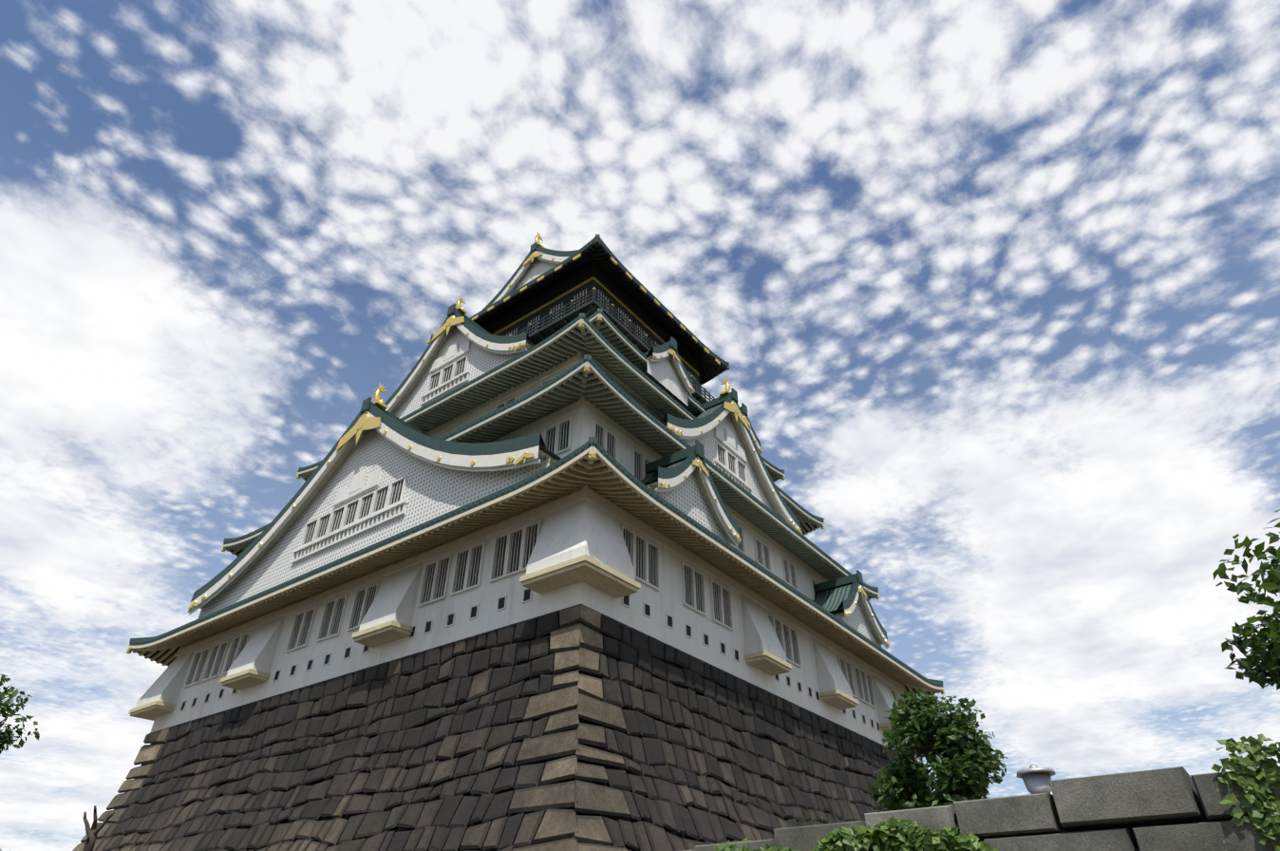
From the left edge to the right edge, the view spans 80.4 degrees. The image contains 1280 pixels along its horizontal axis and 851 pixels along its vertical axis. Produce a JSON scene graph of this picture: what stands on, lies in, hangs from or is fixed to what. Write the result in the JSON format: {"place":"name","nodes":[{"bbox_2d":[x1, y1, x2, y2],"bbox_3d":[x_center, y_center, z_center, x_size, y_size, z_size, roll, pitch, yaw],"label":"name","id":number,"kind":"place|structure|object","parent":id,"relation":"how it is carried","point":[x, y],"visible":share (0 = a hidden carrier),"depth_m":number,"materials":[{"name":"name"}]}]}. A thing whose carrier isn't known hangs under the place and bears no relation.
{"place":"outdoors","nodes":[
{"label":"outdoors","id":0,"kind":"place"},
{"bbox_2d":[126,231,944,761],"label":"castle","id":1,"kind":"structure","parent":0,"point":[542,431],"depth_m":44.34,"materials":[{"name":"white paint"}]},
{"bbox_2d":[0,0,1279,850],"label":"sky","id":2,"kind":"structure","parent":0,"point":[992,287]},
{"bbox_2d":[749,804,860,840],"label":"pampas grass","id":3,"kind":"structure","parent":0,"point":[811,818],"depth_m":15.88,"materials":[{"name":"green plant"}]},
{"label":"ground","id":4,"kind":"structure","parent":0,"visible":0},
{"bbox_2d":[0,673,39,753],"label":"tree","id":5,"kind":"object","parent":4,"relation":"on","point":[7,735],"visible":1,"depth_m":29.39,"materials":[{"name":"green plant"}]},
{"bbox_2d":[82,805,115,850],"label":"bare tree","id":6,"kind":"object","parent":4,"relation":"on","point":[92,835],"visible":1,"depth_m":29.63,"materials":[{"name":"brown plant"}]},
{"bbox_2d":[72,603,926,850],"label":"stone base","id":7,"kind":"object","parent":4,"relation":"on","point":[579,727],"visible":0.92,"depth_m":33.11,"materials":[{"name":"brown stone"}]},
{"bbox_2d":[867,687,1008,811],"bbox_3d":[7.154,9.685,17.091,3.376,7.128,3.043,-23,-41,29],"label":"tree","id":8,"kind":"object","parent":4,"relation":"on","point":[961,761],"visible":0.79,"depth_m":17.65,"materials":[{"name":"green plant"}]},
{"bbox_2d":[683,766,1279,850],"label":"stone wall","id":9,"kind":"structure","parent":4,"relation":"on","point":[1178,808],"depth_m":8.25,"materials":[{"name":"stone"}]},
{"bbox_2d":[1016,764,1055,793],"bbox_3d":[5.785,6.625,10.007,0.540,3.980,0.540,-23,-41,29],"label":"garden lamp","id":10,"kind":"object","parent":9,"relation":"on","point":[1035,778],"visible":0.67,"depth_m":10.90,"materials":[{"name":"silver metal"}]},
{"bbox_2d":[714,734,1279,850],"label":"bushes","id":11,"kind":"object","parent":4,"relation":"on","point":[901,835],"visible":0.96,"depth_m":7.84,"materials":[{"name":"green plant"}]},
{"bbox_2d":[1212,508,1279,690],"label":"broadleaf tree","id":12,"kind":"object","parent":4,"relation":"on","point":[1258,644],"visible":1,"depth_m":8.56,"materials":[{"name":"green plant"}]}
]}

